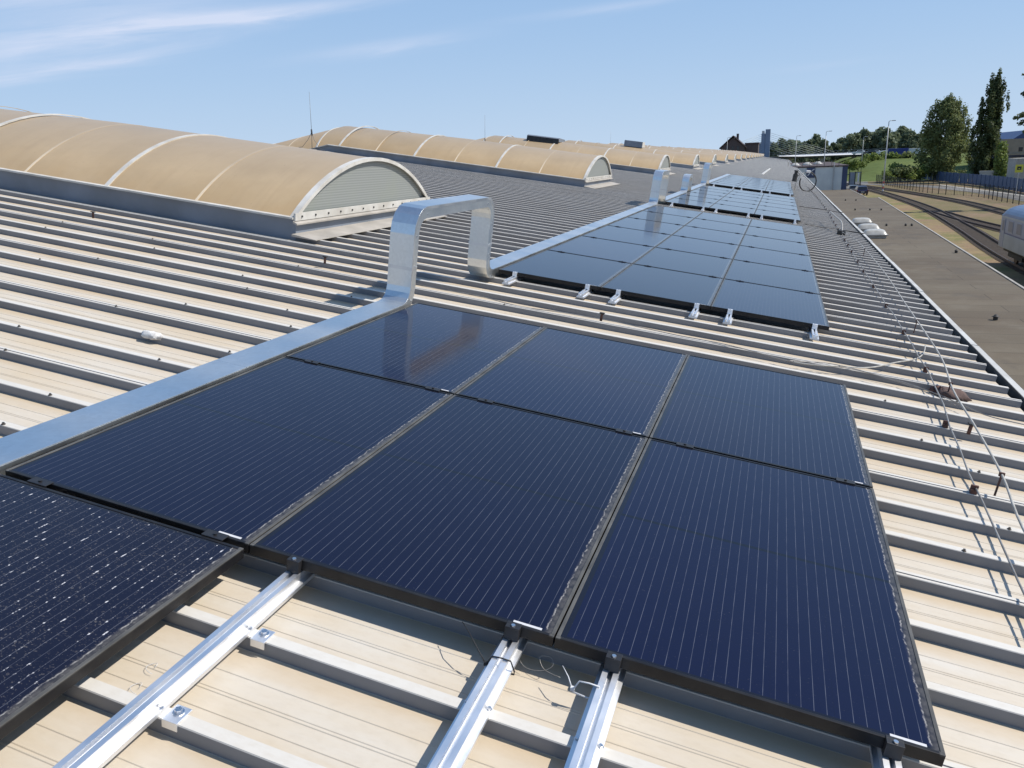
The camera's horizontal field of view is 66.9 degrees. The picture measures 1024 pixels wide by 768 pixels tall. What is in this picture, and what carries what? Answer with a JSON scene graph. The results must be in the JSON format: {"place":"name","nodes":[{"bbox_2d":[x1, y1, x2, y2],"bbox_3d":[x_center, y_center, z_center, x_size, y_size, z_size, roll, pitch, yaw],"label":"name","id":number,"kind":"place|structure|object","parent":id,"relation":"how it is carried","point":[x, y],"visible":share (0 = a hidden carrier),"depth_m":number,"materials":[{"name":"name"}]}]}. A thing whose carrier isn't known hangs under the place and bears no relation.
{"place":"outdoors","nodes":[
{"label":"outdoors","id":0,"kind":"place"},
{"bbox_2d":[0,0,1023,155],"label":"sky","id":1,"kind":"structure","parent":0,"point":[701,74],"materials":[{"name":"blue"}]},
{"bbox_2d":[719,134,759,152],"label":"gabled house","id":2,"kind":"structure","parent":0,"point":[735,143],"depth_m":277.09,"materials":[{"name":"brick"}]},
{"bbox_2d":[857,223,880,231],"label":"dome rooflight","id":3,"kind":"object","parent":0,"point":[863,227],"visible":0.62,"depth_m":44.20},
{"bbox_2d":[863,229,887,238],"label":"dome rooflight","id":4,"kind":"object","parent":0,"point":[876,233],"visible":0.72,"depth_m":40.93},
{"bbox_2d":[835,153,973,181],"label":"embankment","id":5,"kind":"structure","parent":0,"point":[871,170],"depth_m":232.23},
{"bbox_2d":[842,158,859,171],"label":"bush","id":6,"kind":"object","parent":5,"relation":"on","point":[854,163],"visible":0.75,"depth_m":226.13,"materials":[{"name":"green plant"}]},
{"bbox_2d":[894,164,918,181],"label":"bush","id":7,"kind":"object","parent":5,"relation":"on","point":[907,169],"visible":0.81,"depth_m":193.03,"materials":[{"name":"green plant"}]},
{"bbox_2d":[855,183,1023,199],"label":"yard road","id":8,"kind":"structure","parent":0,"point":[981,191],"depth_m":149.87,"materials":[{"name":"asphalt"}]},
{"bbox_2d":[868,180,1023,239],"bbox_3d":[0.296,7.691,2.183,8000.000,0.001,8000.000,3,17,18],"label":"ground","id":9,"kind":"structure","parent":0,"point":[969,211],"depth_m":120.05,"materials":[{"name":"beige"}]},
{"bbox_2d":[0,151,1023,767],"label":"industrial hall","id":10,"kind":"structure","parent":9,"relation":"on","point":[316,671],"depth_m":3.75,"materials":[{"name":"paint"}]},
{"bbox_2d":[141,330,162,339],"bbox_3d":[-2.115,-0.291,4.552,0.156,0.046,0.069,12,19,16],"label":"crumpled glove","id":11,"kind":"object","parent":10,"relation":"on","point":[150,335],"visible":1,"depth_m":4.53,"materials":[{"name":"white fabric"}]},
{"bbox_2d":[27,359,319,487],"bbox_3d":[-1.420,0.206,3.196,0.080,0.089,5.584,12,19,16],"label":"mounting rail","id":12,"kind":"object","parent":10,"relation":"attached to","point":[40,482],"visible":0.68,"depth_m":2.64,"materials":[{"name":"metal"}]},
{"bbox_2d":[0,474,243,739],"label":"solar panel","id":13,"kind":"object","parent":12,"relation":"on","point":[87,587],"visible":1,"depth_m":2.17,"materials":[{"name":"blue glass"}]},
{"bbox_2d":[5,357,452,552],"bbox_3d":[-1.032,0.192,3.318,0.995,0.035,1.660,12,19,16],"label":"solar panel","id":14,"kind":"object","parent":12,"relation":"on","point":[245,460],"visible":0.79,"depth_m":3.05,"materials":[{"name":"blue glass"}]},
{"bbox_2d":[286,303,544,394],"bbox_3d":[-0.500,-0.261,4.842,0.995,0.035,1.660,12,19,16],"label":"solar panel","id":15,"kind":"object","parent":12,"relation":"on","point":[450,351],"visible":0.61,"depth_m":4.66,"materials":[{"name":"blue glass"}]},
{"bbox_2d":[0,300,402,474],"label":"cable duct","id":16,"kind":"object","parent":10,"relation":"on","point":[24,445],"visible":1,"depth_m":3.51,"materials":[{"name":"metal"}]},
{"bbox_2d":[0,106,445,240],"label":"barrel rooflight","id":17,"kind":"object","parent":10,"relation":"on","point":[281,191],"visible":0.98,"depth_m":9.15,"materials":[{"name":"plastic"}]},
{"bbox_2d":[52,398,493,767],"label":"mounting rail","id":18,"kind":"object","parent":10,"relation":"on","point":[103,745],"visible":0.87,"depth_m":1.93,"materials":[{"name":"metal"}]},
{"bbox_2d":[250,395,647,646],"bbox_3d":[-0.091,0.395,3.049,0.995,0.035,1.660,12,19,16],"label":"solar panel","id":19,"kind":"object","parent":18,"relation":"on","point":[491,515],"visible":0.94,"depth_m":2.74,"materials":[{"name":"blue glass"}]},
{"bbox_2d":[455,327,686,441],"bbox_3d":[0.442,-0.058,4.573,0.995,0.035,1.660,12,19,16],"label":"solar panel","id":20,"kind":"object","parent":18,"relation":"on","point":[614,385],"visible":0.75,"depth_m":4.38,"materials":[{"name":"blue glass"}]},
{"bbox_2d":[201,386,440,540],"bbox_3d":[-0.751,0.350,3.005,0.080,0.089,5.584,12,19,16],"label":"mounting rail","id":21,"kind":"object","parent":10,"relation":"attached to","point":[215,535],"visible":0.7,"depth_m":2.45,"materials":[{"name":"metal"}]},
{"bbox_2d":[380,194,493,307],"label":"duct arch","id":22,"kind":"structure","parent":10,"relation":"on","point":[409,218],"depth_m":5.66,"materials":[{"name":"silver metal"}]},
{"bbox_2d":[275,126,618,188],"bbox_3d":[-4.777,-6.952,24.056,15.742,2.034,3.520,3,17,18],"label":"barrel rooflight","id":23,"kind":"object","parent":10,"relation":"on","point":[538,164],"visible":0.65,"depth_m":21.68,"materials":[{"name":"plastic"}]},
{"bbox_2d":[426,428,632,767],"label":"mounting rail","id":24,"kind":"object","parent":10,"relation":"on","point":[458,742],"visible":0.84,"depth_m":1.95,"materials":[{"name":"metal"}]},
{"bbox_2d":[462,621,514,674],"bbox_3d":[-0.084,0.743,2.151,0.048,0.075,0.213,-17,22,-42],"label":"cable tie","id":25,"kind":"object","parent":24,"relation":"attached to","point":[487,662],"visible":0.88,"depth_m":2.11,"materials":[{"name":"plastic"}]},
{"bbox_2d":[490,203,656,277],"bbox_3d":[1.381,-2.466,12.054,0.189,0.086,10.430,12,19,16],"label":"cable duct","id":26,"kind":"object","parent":10,"relation":"on","point":[497,263],"visible":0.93,"depth_m":9.51,"materials":[{"name":"metal"}]},
{"bbox_2d":[477,134,675,174],"bbox_3d":[-0.511,-10.581,36.263,15.742,2.034,3.520,3,17,18],"label":"barrel rooflight","id":27,"kind":"object","parent":10,"relation":"on","point":[635,161],"visible":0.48,"depth_m":33.88,"materials":[{"name":"plastic"}]},
{"bbox_2d":[502,211,651,284],"bbox_3d":[1.590,-2.354,11.806,0.080,0.089,10.351,12,19,16],"label":"mounting rail","id":28,"kind":"object","parent":10,"relation":"attached to","point":[513,278],"visible":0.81,"depth_m":7.29,"materials":[{"name":"metal"}]},
{"bbox_2d":[498,250,631,290],"bbox_3d":[0.604,-1.200,7.999,0.995,0.035,1.660,12,19,16],"label":"solar panel","id":29,"kind":"object","parent":28,"relation":"attached to","point":[576,270],"visible":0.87,"depth_m":7.80,"materials":[{"name":"blue glass"}]},
{"bbox_2d":[547,236,654,263],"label":"solar panel","id":30,"kind":"object","parent":28,"relation":"attached to","point":[606,249],"visible":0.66,"depth_m":9.44,"materials":[{"name":"blue glass"}]},
{"bbox_2d":[582,225,670,246],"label":"solar panel","id":31,"kind":"object","parent":28,"relation":"attached to","point":[629,235],"visible":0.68,"depth_m":10.97,"materials":[{"name":"blue glass"}]},
{"bbox_2d":[609,217,683,234],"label":"solar panel","id":32,"kind":"object","parent":28,"relation":"attached to","point":[649,225],"visible":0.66,"depth_m":12.51,"materials":[{"name":"blue glass"}]},
{"bbox_2d":[628,211,693,225],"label":"solar panel","id":33,"kind":"object","parent":28,"relation":"attached to","point":[664,218],"visible":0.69,"depth_m":14.05,"materials":[{"name":"blue glass"}]},
{"bbox_2d":[643,205,702,217],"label":"solar panel","id":34,"kind":"object","parent":28,"relation":"attached to","point":[675,211],"visible":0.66,"depth_m":15.57,"materials":[{"name":"blue glass"}]},
{"bbox_2d":[576,224,679,298],"bbox_3d":[2.258,-2.210,11.615,0.080,0.089,10.351,12,19,16],"label":"mounting rail","id":35,"kind":"object","parent":10,"relation":"attached to","point":[585,292],"visible":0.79,"depth_m":7.08,"materials":[{"name":"metal"}]},
{"bbox_2d":[564,442,693,767],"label":"mounting rail","id":36,"kind":"object","parent":10,"relation":"on","point":[588,744],"visible":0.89,"depth_m":1.96,"materials":[{"name":"metal"}]},
{"bbox_2d":[563,666,601,698],"bbox_3d":[0.177,0.807,2.066,0.131,0.054,0.040,11,20,38],"label":"cable tie","id":37,"kind":"object","parent":36,"relation":"attached to","point":[572,688],"visible":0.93,"depth_m":2.06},
{"bbox_2d":[554,438,945,766],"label":"solar panel","id":38,"kind":"object","parent":36,"relation":"on","point":[771,590],"visible":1,"depth_m":2.44,"materials":[{"name":"blue glass"}]},
{"bbox_2d":[650,355,872,487],"bbox_3d":[1.384,0.145,4.305,0.995,0.035,1.660,12,19,16],"label":"solar panel","id":39,"kind":"object","parent":36,"relation":"on","point":[806,425],"visible":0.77,"depth_m":4.10,"materials":[{"name":"blue glass"}]},
{"bbox_2d":[563,140,702,169],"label":"barrel rooflight","id":40,"kind":"object","parent":10,"relation":"on","point":[685,160],"visible":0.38,"depth_m":46.42,"materials":[{"name":"plastic"}]},
{"bbox_2d":[608,219,705,303],"bbox_3d":[2.531,-2.151,11.537,0.080,0.089,10.351,12,19,16],"label":"mounting rail","id":41,"kind":"object","parent":10,"relation":"attached to","point":[617,297],"visible":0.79,"depth_m":7.02,"materials":[{"name":"metal"}]},
{"bbox_2d":[600,264,722,309],"bbox_3d":[1.545,-0.997,7.730,0.995,0.035,1.660,12,19,16],"label":"solar panel","id":42,"kind":"object","parent":41,"relation":"on","point":[666,285],"visible":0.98,"depth_m":7.53,"materials":[{"name":"blue glass"}]},
{"bbox_2d":[633,247,732,279],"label":"solar panel","id":43,"kind":"object","parent":41,"relation":"on","point":[688,262],"visible":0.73,"depth_m":9.16,"materials":[{"name":"blue glass"}]},
{"bbox_2d":[656,235,738,260],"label":"solar panel","id":44,"kind":"object","parent":41,"relation":"attached to","point":[700,246],"visible":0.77,"depth_m":10.71,"materials":[{"name":"blue glass"}]},
{"bbox_2d":[673,226,743,245],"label":"solar panel","id":45,"kind":"object","parent":41,"relation":"attached to","point":[711,235],"visible":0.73,"depth_m":12.24,"materials":[{"name":"blue glass"}]},
{"bbox_2d":[685,218,747,234],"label":"solar panel","id":46,"kind":"object","parent":41,"relation":"attached to","point":[718,225],"visible":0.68,"depth_m":13.77,"materials":[{"name":"blue glass"}]},
{"bbox_2d":[696,212,751,226],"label":"solar panel","id":47,"kind":"object","parent":41,"relation":"attached to","point":[725,218],"visible":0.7,"depth_m":15.31,"materials":[{"name":"blue glass"}]},
{"bbox_2d":[648,170,669,203],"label":"duct arch","id":48,"kind":"structure","parent":10,"relation":"on","point":[659,186],"depth_m":16.84,"materials":[{"name":"silver metal"}]},
{"bbox_2d":[608,143,719,165],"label":"barrel rooflight","id":49,"kind":"object","parent":10,"relation":"on","point":[707,158],"visible":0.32,"depth_m":58.46,"materials":[{"name":"plastic"}]},
{"bbox_2d":[680,174,692,191],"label":"duct arch","id":50,"kind":"structure","parent":10,"relation":"on","point":[687,180],"depth_m":22.04,"materials":[{"name":"silver metal"}]},
{"bbox_2d":[645,145,729,163],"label":"barrel rooflight","id":51,"kind":"object","parent":10,"relation":"on","point":[722,158],"visible":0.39,"depth_m":71.21,"materials":[{"name":"plastic"}]},
{"bbox_2d":[660,146,735,161],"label":"barrel rooflight","id":52,"kind":"object","parent":10,"relation":"on","point":[731,157],"visible":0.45,"depth_m":84.03,"materials":[{"name":"plastic"}]},
{"bbox_2d":[700,163,711,184],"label":"duct arch","id":53,"kind":"structure","parent":10,"relation":"on","point":[706,174],"depth_m":27.48,"materials":[{"name":"silver metal"}]},
{"bbox_2d":[688,224,742,318],"bbox_3d":[3.200,-2.007,11.347,0.080,0.089,10.351,12,19,16],"label":"mounting rail","id":54,"kind":"object","parent":10,"relation":"attached to","point":[695,311],"visible":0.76,"depth_m":6.82,"materials":[{"name":"metal"}]},
{"bbox_2d":[416,283,1023,424],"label":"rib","id":55,"kind":"object","parent":10,"relation":"on","point":[728,345],"visible":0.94,"depth_m":5.88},
{"bbox_2d":[723,235,755,324],"bbox_3d":[3.473,-1.948,11.269,0.080,0.089,10.351,12,19,16],"label":"mounting rail","id":56,"kind":"object","parent":10,"relation":"attached to","point":[728,317],"visible":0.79,"depth_m":6.75,"materials":[{"name":"metal"}]},
{"bbox_2d":[710,279,829,330],"bbox_3d":[2.487,-0.794,7.461,0.995,0.035,1.660,12,19,16],"label":"solar panel","id":57,"kind":"object","parent":56,"relation":"on","point":[787,306],"visible":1,"depth_m":7.26,"materials":[{"name":"blue glass"}]},
{"bbox_2d":[724,259,820,293],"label":"solar panel","id":58,"kind":"object","parent":56,"relation":"attached to","point":[776,276],"visible":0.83,"depth_m":8.89,"materials":[{"name":"blue glass"}]},
{"bbox_2d":[734,245,814,271],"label":"solar panel","id":59,"kind":"object","parent":56,"relation":"attached to","point":[776,258],"visible":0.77,"depth_m":10.43,"materials":[{"name":"blue glass"}]},
{"bbox_2d":[740,234,809,255],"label":"solar panel","id":60,"kind":"object","parent":56,"relation":"attached to","point":[775,244],"visible":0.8,"depth_m":11.97,"materials":[{"name":"blue glass"}]},
{"bbox_2d":[745,226,806,242],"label":"solar panel","id":61,"kind":"object","parent":56,"relation":"attached to","point":[777,234],"visible":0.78,"depth_m":13.51,"materials":[{"name":"blue glass"}]},
{"bbox_2d":[796,232,818,340],"bbox_3d":[4.141,-1.804,11.078,0.080,0.089,10.351,12,19,16],"label":"mounting rail","id":62,"kind":"object","parent":10,"relation":"attached to","point":[813,333],"visible":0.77,"depth_m":6.55,"materials":[{"name":"metal"}]},
{"bbox_2d":[749,219,803,233],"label":"solar panel","id":63,"kind":"object","parent":62,"relation":"attached to","point":[775,226],"visible":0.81,"depth_m":15.04,"materials":[{"name":"blue glass"}]},
{"bbox_2d":[793,345,925,367],"bbox_3d":[2.778,-0.245,6.096,1.106,0.023,1.436,12,19,16],"label":"loose cable","id":64,"kind":"object","parent":10,"relation":"on","point":[861,367],"visible":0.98,"depth_m":5.64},
{"bbox_2d":[836,477,904,767],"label":"mounting rail","id":65,"kind":"object","parent":10,"relation":"on","point":[889,754],"visible":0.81,"depth_m":1.91,"materials":[{"name":"metal"}]},
{"bbox_2d":[787,360,954,404],"bbox_3d":[2.439,-0.036,5.335,1.044,0.020,0.458,12,19,16],"label":"cross wire","id":66,"kind":"object","parent":10,"relation":"on","point":[873,374],"visible":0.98,"depth_m":5.48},
{"bbox_2d":[804,182,1023,594],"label":"lightning conductor","id":67,"kind":"object","parent":10,"relation":"on","point":[974,488],"visible":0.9,"depth_m":4.22,"materials":[{"name":"metal"}]},
{"bbox_2d":[842,232,1023,531],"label":"loose cable","id":68,"kind":"object","parent":10,"relation":"on","point":[1001,474],"visible":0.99,"depth_m":4.26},
{"bbox_2d":[937,386,971,401],"bbox_3d":[3.037,0.064,5.320,0.209,0.069,0.243,12,19,16],"label":"brown rag","id":69,"kind":"object","parent":10,"relation":"on","point":[962,395],"visible":0.73,"depth_m":5.26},
{"bbox_2d":[781,139,797,162],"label":"broadleaf tree","id":70,"kind":"object","parent":9,"relation":"on","point":[790,145],"visible":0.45,"depth_m":370.35,"materials":[{"name":"green plant"}]},
{"bbox_2d":[793,144,810,162],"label":"broadleaf tree","id":71,"kind":"object","parent":9,"relation":"on","point":[801,160],"visible":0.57,"depth_m":360.37,"materials":[{"name":"green plant"}]},
{"bbox_2d":[801,138,818,161],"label":"broadleaf tree","id":72,"kind":"object","parent":9,"relation":"on","point":[809,142],"visible":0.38,"depth_m":378.23,"materials":[{"name":"green plant"}]},
{"bbox_2d":[742,129,893,161],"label":"stay bridge","id":73,"kind":"structure","parent":9,"relation":"on","point":[765,144],"depth_m":312.36,"materials":[{"name":"concrete"}]},
{"bbox_2d":[788,161,848,189],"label":"flat roofed building","id":74,"kind":"structure","parent":9,"relation":"on","point":[831,175],"depth_m":96.46,"materials":[{"name":"metal"}]},
{"bbox_2d":[813,138,831,161],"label":"broadleaf tree","id":75,"kind":"object","parent":9,"relation":"on","point":[822,143],"visible":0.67,"depth_m":359.38,"materials":[{"name":"green plant"}]},
{"bbox_2d":[826,142,843,161],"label":"broadleaf tree","id":76,"kind":"object","parent":9,"relation":"on","point":[834,147],"visible":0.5,"depth_m":359.50,"materials":[{"name":"green plant"}]},
{"bbox_2d":[841,132,870,156],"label":"broadleaf tree","id":77,"kind":"object","parent":9,"relation":"on","point":[854,142],"visible":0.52,"depth_m":351.02,"materials":[{"name":"green plant"}]},
{"bbox_2d":[851,127,873,150],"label":"broadleaf tree","id":78,"kind":"object","parent":9,"relation":"on","point":[864,132],"visible":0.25,"depth_m":359.67,"materials":[{"name":"green plant"}]},
{"bbox_2d":[871,127,897,155],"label":"broadleaf tree","id":79,"kind":"object","parent":9,"relation":"on","point":[880,140],"visible":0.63,"depth_m":346.38,"materials":[{"name":"green plant"}]},
{"bbox_2d":[897,128,919,147],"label":"broadleaf tree","id":80,"kind":"object","parent":9,"relation":"on","point":[908,134],"visible":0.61,"depth_m":349.32,"materials":[{"name":"green plant"}]},
{"bbox_2d":[902,166,925,181],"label":"bush","id":81,"kind":"object","parent":9,"relation":"on","point":[920,172],"visible":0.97,"depth_m":192.81,"materials":[{"name":"green plant"}]},
{"bbox_2d":[820,189,1023,389],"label":"annex building","id":82,"kind":"structure","parent":9,"relation":"on","point":[968,294],"depth_m":27.17,"materials":[{"name":"concrete"}]},
{"bbox_2d":[861,192,1023,286],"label":"grass strip","id":83,"kind":"object","parent":9,"relation":"on","point":[937,227],"depth_m":73.81,"materials":[{"name":"plant"}]},
{"bbox_2d":[913,92,974,179],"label":"birch tree","id":84,"kind":"object","parent":9,"relation":"on","point":[945,156],"visible":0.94,"depth_m":192.48,"materials":[{"name":"green plant"}]},
{"bbox_2d":[876,175,1023,204],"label":"wire fence","id":85,"kind":"object","parent":9,"relation":"on","point":[977,193],"visible":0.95,"depth_m":132.34,"materials":[{"name":"metal"}]},
{"bbox_2d":[924,171,1023,191],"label":"blue fence","id":86,"kind":"object","parent":9,"relation":"on","point":[999,181],"visible":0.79,"depth_m":160.77,"materials":[{"name":"metal"}]},
{"bbox_2d":[967,67,1010,175],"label":"poplar tree","id":87,"kind":"object","parent":9,"relation":"on","point":[990,119],"visible":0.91,"depth_m":176.32,"materials":[{"name":"green plant"}]},
{"bbox_2d":[968,130,1023,166],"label":"workshop building","id":88,"kind":"structure","parent":9,"relation":"on","point":[1015,140],"depth_m":195.97,"materials":[{"name":"blue metal"}]},
{"bbox_2d":[991,141,1009,176],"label":"tree","id":89,"kind":"object","parent":9,"relation":"on","point":[1001,160],"visible":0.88,"depth_m":172.89,"materials":[{"name":"green plant"}]},
{"bbox_2d":[1006,158,1023,186],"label":"grey container","id":90,"kind":"object","parent":9,"relation":"on","point":[1013,163],"visible":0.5,"depth_m":153.62,"materials":[{"name":"metal"}]},
{"label":"ballast","id":91,"kind":"structure","parent":9,"relation":"on","visible":0},
{"bbox_2d":[847,185,1023,274],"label":"railway track","id":92,"kind":"structure","parent":91,"relation":"on","point":[985,242],"depth_m":73.81,"materials":[{"name":"metal"}]},
{"bbox_2d":[998,205,1023,263],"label":"railway coach","id":93,"kind":"object","parent":92,"relation":"on","point":[1011,239],"visible":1,"depth_m":51.61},
{"label":"ballast","id":94,"kind":"structure","parent":9,"relation":"on","visible":0},
{"bbox_2d":[847,183,1006,214],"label":"railway track","id":95,"kind":"structure","parent":94,"relation":"on","point":[992,209],"depth_m":119.58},
{"label":"ballast","id":96,"kind":"structure","parent":9,"relation":"on","visible":0},
{"bbox_2d":[929,211,1000,231],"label":"railway track","id":97,"kind":"structure","parent":96,"relation":"on","point":[983,224],"depth_m":83.88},
{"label":"road","id":98,"kind":"structure","parent":0,"visible":0},
{"bbox_2d":[848,172,861,185],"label":"yard gate","id":99,"kind":"structure","parent":98,"relation":"on","point":[852,177],"depth_m":178.35,"materials":[{"name":"metal"}]},
{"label":"mounting rail","id":100,"kind":"object","parent":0,"visible":0},
{"bbox_2d":[665,198,714,208],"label":"solar panel","id":101,"kind":"object","parent":100,"relation":"attached to","point":[690,203],"visible":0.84,"depth_m":18.21,"materials":[{"name":"blue glass"}]},
{"bbox_2d":[675,195,718,202],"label":"solar panel","id":102,"kind":"object","parent":100,"relation":"attached to","point":[696,198],"visible":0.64,"depth_m":19.98,"materials":[{"name":"blue glass"}]},
{"bbox_2d":[682,192,723,199],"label":"solar panel","id":103,"kind":"object","parent":100,"relation":"attached to","point":[704,195],"visible":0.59,"depth_m":21.50,"materials":[{"name":"blue glass"}]},
{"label":"mounting rail","id":104,"kind":"object","parent":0,"visible":0},
{"bbox_2d":[709,203,755,214],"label":"solar panel","id":105,"kind":"object","parent":104,"relation":"attached to","point":[733,209],"visible":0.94,"depth_m":17.95,"materials":[{"name":"blue glass"}]},
{"bbox_2d":[716,200,757,209],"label":"solar panel","id":106,"kind":"object","parent":104,"relation":"attached to","point":[739,204],"visible":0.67,"depth_m":19.68,"materials":[{"name":"blue glass"}]},
{"bbox_2d":[720,197,759,204],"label":"solar panel","id":107,"kind":"object","parent":104,"relation":"on","point":[741,200],"visible":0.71,"depth_m":21.22,"materials":[{"name":"blue glass"}]},
{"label":"mounting rail","id":108,"kind":"object","parent":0,"visible":0},
{"bbox_2d":[754,209,800,221],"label":"solar panel","id":109,"kind":"object","parent":108,"relation":"attached to","point":[778,215],"visible":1,"depth_m":17.66,"materials":[{"name":"blue glass"}]},
{"bbox_2d":[757,205,798,214],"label":"solar panel","id":110,"kind":"object","parent":108,"relation":"on","point":[776,209],"visible":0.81,"depth_m":19.41,"materials":[{"name":"blue glass"}]},
{"bbox_2d":[759,201,797,209],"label":"solar panel","id":111,"kind":"object","parent":108,"relation":"attached to","point":[778,205],"visible":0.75,"depth_m":20.95,"materials":[{"name":"blue glass"}]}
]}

